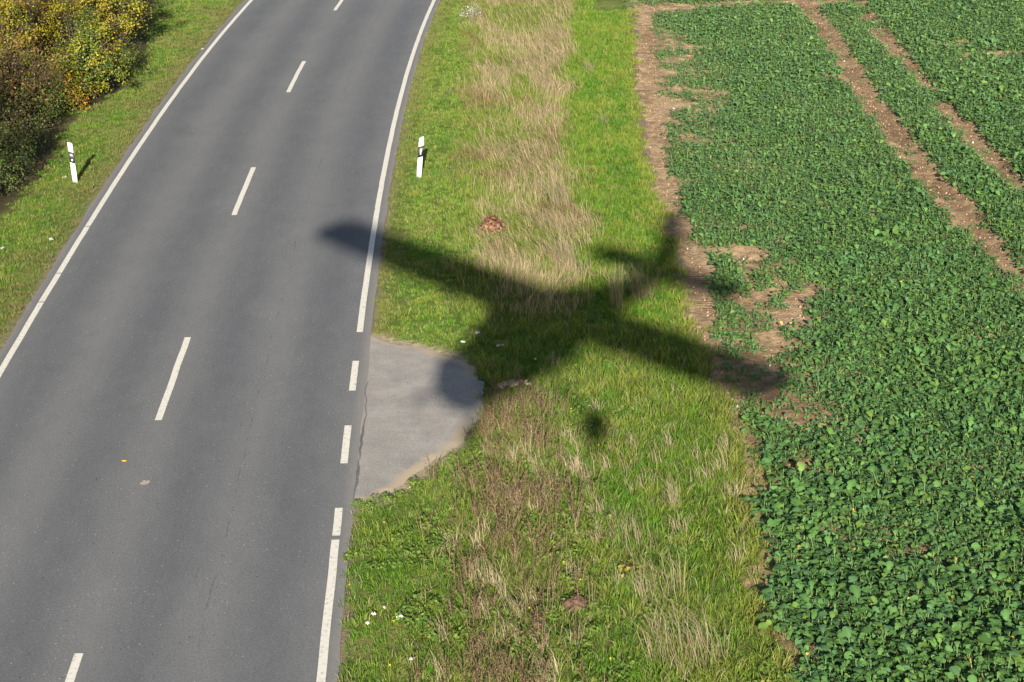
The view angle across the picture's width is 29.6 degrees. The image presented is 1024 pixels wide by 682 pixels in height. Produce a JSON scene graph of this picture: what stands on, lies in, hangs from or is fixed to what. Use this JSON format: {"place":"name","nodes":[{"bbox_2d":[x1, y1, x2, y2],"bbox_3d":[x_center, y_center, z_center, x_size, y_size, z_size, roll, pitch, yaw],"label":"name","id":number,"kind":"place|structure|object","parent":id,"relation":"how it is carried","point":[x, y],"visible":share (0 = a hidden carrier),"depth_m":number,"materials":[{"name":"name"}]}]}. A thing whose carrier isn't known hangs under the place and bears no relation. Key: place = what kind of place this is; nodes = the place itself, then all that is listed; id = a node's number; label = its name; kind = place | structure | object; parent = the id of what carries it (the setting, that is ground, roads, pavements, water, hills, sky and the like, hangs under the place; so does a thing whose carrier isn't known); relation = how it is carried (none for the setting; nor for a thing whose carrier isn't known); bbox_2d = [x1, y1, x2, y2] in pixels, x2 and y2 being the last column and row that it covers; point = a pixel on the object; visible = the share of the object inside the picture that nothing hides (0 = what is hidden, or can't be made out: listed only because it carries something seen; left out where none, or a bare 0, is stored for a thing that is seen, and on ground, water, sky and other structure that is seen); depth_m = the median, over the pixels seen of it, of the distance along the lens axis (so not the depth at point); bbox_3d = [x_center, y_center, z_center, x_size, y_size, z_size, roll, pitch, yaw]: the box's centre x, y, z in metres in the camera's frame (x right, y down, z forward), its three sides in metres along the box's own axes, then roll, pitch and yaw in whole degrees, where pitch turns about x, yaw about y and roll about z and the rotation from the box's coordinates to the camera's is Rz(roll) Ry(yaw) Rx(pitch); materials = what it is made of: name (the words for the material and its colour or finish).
{"place":"outdoors","nodes":[
{"label":"outdoors","id":0,"kind":"place"},
{"bbox_2d":[0,0,440,681],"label":"road","id":1,"kind":"structure","parent":0,"point":[190,338],"depth_m":35.45,"materials":[{"name":"grey asphalt"}]},
{"bbox_2d":[0,0,860,681],"bbox_3d":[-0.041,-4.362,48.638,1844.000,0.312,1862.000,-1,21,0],"label":"ground","id":2,"kind":"structure","parent":0,"point":[48,142],"depth_m":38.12,"materials":[{"name":"green plant"}]},
{"bbox_2d":[0,120,45,194],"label":"shrub","id":3,"kind":"object","parent":2,"relation":"on","point":[5,170],"visible":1,"depth_m":46.63,"materials":[{"name":"green plant"}]},
{"bbox_2d":[0,0,63,80],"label":"shrub","id":4,"kind":"object","parent":2,"relation":"on","point":[12,7],"visible":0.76,"depth_m":57.16,"materials":[{"name":"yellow plant"}]},
{"bbox_2d":[0,72,76,166],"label":"shrub","id":5,"kind":"object","parent":2,"relation":"on","point":[8,124],"visible":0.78,"depth_m":48.47,"materials":[{"name":"green plant"}]},
{"bbox_2d":[0,19,87,128],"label":"shrub","id":6,"kind":"object","parent":2,"relation":"on","point":[10,74],"visible":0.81,"depth_m":51.72,"materials":[{"name":"green plant"}]},
{"bbox_2d":[13,66,76,124],"bbox_3d":[-12.835,-6.757,52.711,2.028,1.683,2.290,-1,21,0],"label":"shrub","id":7,"kind":"object","parent":2,"relation":"on","point":[53,108],"visible":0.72,"depth_m":52.58,"materials":[{"name":"green plant"}]},
{"bbox_2d":[4,0,86,53],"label":"shrub","id":8,"kind":"object","parent":2,"relation":"on","point":[35,15],"visible":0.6,"depth_m":60.96,"materials":[{"name":"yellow plant"}]},
{"bbox_2d":[30,64,97,113],"bbox_3d":[-12.380,-7.149,54.022,2.085,1.470,2.226,8,22,21],"label":"shrub","id":9,"kind":"object","parent":2,"relation":"on","point":[75,99],"visible":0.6,"depth_m":53.85,"materials":[{"name":"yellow plant"}]},
{"bbox_2d":[67,142,77,182],"bbox_3d":[-10.697,-4.341,47.170,0.127,1.059,0.129,-3,21,1],"label":"marker post","id":10,"kind":"object","parent":2,"relation":"on","point":[72,161],"visible":1,"depth_m":47.11,"materials":[{"name":"white plastic"}]},
{"bbox_2d":[32,1,140,98],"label":"shrub","id":11,"kind":"object","parent":2,"relation":"on","point":[88,63],"visible":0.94,"depth_m":54.91,"materials":[{"name":"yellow plant"}]},
{"bbox_2d":[33,0,167,51],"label":"shrub","id":12,"kind":"object","parent":2,"relation":"on","point":[108,18],"visible":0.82,"depth_m":60.30,"materials":[{"name":"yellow plant"}]},
{"bbox_2d":[94,22,148,72],"bbox_3d":[-11.831,-8.894,58.629,1.860,1.438,1.842,-1,21,0],"label":"shrub","id":13,"kind":"object","parent":2,"relation":"on","point":[128,55],"visible":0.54,"depth_m":58.61,"materials":[{"name":"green plant"}]},
{"bbox_2d":[354,335,484,502],"bbox_3d":[-1.610,1.230,33.802,2.395,0.020,7.602,-1,21,0],"label":"lay by","id":14,"kind":"object","parent":2,"relation":"on","point":[421,403],"visible":0.97,"depth_m":33.79,"materials":[{"name":"concrete"}]},
{"bbox_2d":[416,136,423,177],"bbox_3d":[-2.243,-4.503,47.387,0.127,1.059,0.128,4,21,-2],"label":"marker post","id":15,"kind":"object","parent":2,"relation":"on","point":[420,156],"visible":1,"depth_m":47.34,"materials":[{"name":"white plastic"}]},
{"bbox_2d":[459,2,483,17],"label":"umbel plant","id":16,"kind":"object","parent":2,"relation":"on","point":[471,12],"visible":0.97,"depth_m":65.64,"materials":[{"name":"white plant"}]},
{"bbox_2d":[478,215,505,232],"bbox_3d":[-0.443,-2.624,43.407,0.632,0.410,0.612,10,23,26],"label":"molehill","id":17,"kind":"object","parent":2,"relation":"on","point":[489,226],"visible":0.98,"depth_m":43.31,"materials":[{"name":"brown soil"}]},
{"bbox_2d":[496,379,530,388],"bbox_3d":[0.020,0.747,34.688,0.671,0.130,0.268,-5,21,-13],"label":"crumpled sheet","id":18,"kind":"object","parent":2,"relation":"on","point":[516,382],"visible":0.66,"depth_m":34.69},
{"bbox_2d":[524,168,569,209],"bbox_3d":[0.684,-3.664,45.175,1.384,0.978,1.161,-1,21,0],"label":"grass tussock","id":19,"kind":"object","parent":2,"relation":"on","point":[561,193],"depth_m":44.99,"materials":[{"name":"beige plant"}]},
{"bbox_2d":[543,228,578,264],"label":"grass tussock","id":20,"kind":"object","parent":2,"relation":"on","point":[560,254],"depth_m":41.09,"materials":[{"name":"beige plant"}]},
{"bbox_2d":[341,327,792,681],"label":"verge weeds","id":21,"kind":"object","parent":2,"relation":"on","point":[444,560],"visible":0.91,"depth_m":28.13,"materials":[{"name":"green plant"}]},
{"bbox_2d":[560,594,588,611],"bbox_3d":[0.882,3.637,27.096,0.424,0.177,0.462,-1,21,0],"label":"molehill","id":22,"kind":"object","parent":2,"relation":"on","point":[579,602],"visible":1,"depth_m":27.00,"materials":[{"name":"soil"}]},
{"bbox_2d":[404,0,753,681],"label":"dry grass","id":23,"kind":"structure","parent":2,"relation":"on","point":[548,49],"depth_m":43.26,"materials":[{"name":"beige plant"}]},
{"bbox_2d":[580,58,596,70],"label":"grass tussock","id":24,"kind":"object","parent":2,"relation":"on","point":[587,66],"depth_m":58.17,"materials":[{"name":"plant"}]},
{"bbox_2d":[595,112,609,123],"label":"grass tussock","id":25,"kind":"object","parent":2,"relation":"on","point":[603,118],"depth_m":52.33,"materials":[{"name":"plant"}]},
{"bbox_2d":[598,261,631,307],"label":"grass tussock","id":26,"kind":"object","parent":2,"relation":"on","point":[617,290],"depth_m":38.49,"materials":[{"name":"plant"}]},
{"bbox_2d":[577,505,657,561],"bbox_3d":[1.587,2.664,29.021,1.550,0.748,1.066,15,26,34],"label":"grass tussock","id":27,"kind":"object","parent":2,"relation":"on","point":[635,537],"depth_m":28.87,"materials":[{"name":"beige plant"}]},
{"bbox_2d":[615,559,642,577],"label":"yellow weed","id":28,"kind":"object","parent":2,"relation":"on","point":[620,569],"visible":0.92,"depth_m":27.93,"materials":[{"name":"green plant"}]},
{"bbox_2d":[608,247,674,300],"bbox_3d":[2.586,-1.409,39.091,1.581,1.080,1.363,-1,21,0],"label":"grass tussock","id":29,"kind":"object","parent":2,"relation":"on","point":[641,287],"depth_m":39.06,"materials":[{"name":"green plant"}]},
{"bbox_2d":[611,540,686,607],"bbox_3d":[1.887,3.189,27.486,1.215,0.789,1.243,-1,21,0],"label":"grass tussock","id":30,"kind":"object","parent":2,"relation":"on","point":[667,578],"depth_m":27.35,"materials":[{"name":"beige plant"}]},
{"bbox_2d":[650,466,680,513],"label":"grass tussock","id":31,"kind":"object","parent":2,"relation":"on","point":[673,494],"depth_m":29.98,"materials":[{"name":"beige plant"}]},
{"bbox_2d":[618,573,733,674],"bbox_3d":[2.114,3.718,25.980,1.796,0.961,1.931,-1,21,0],"label":"grass tussock","id":32,"kind":"object","parent":2,"relation":"on","point":[684,631],"depth_m":25.80,"materials":[{"name":"plant"}]},
{"bbox_2d":[626,0,1023,681],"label":"field soil","id":33,"kind":"structure","parent":0,"point":[772,342],"depth_m":41.93,"materials":[{"name":"brown soil"}]},
{"bbox_2d":[589,0,1023,681],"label":"rapeseed crop","id":34,"kind":"object","parent":33,"relation":"on","point":[937,638],"visible":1,"depth_m":37.95,"materials":[{"name":"green plant"}]},
{"bbox_2d":[636,0,1023,673],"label":"soil clods","id":35,"kind":"object","parent":33,"relation":"on","point":[704,336],"visible":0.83,"depth_m":48.62,"materials":[{"name":"brown soil"}]}
]}

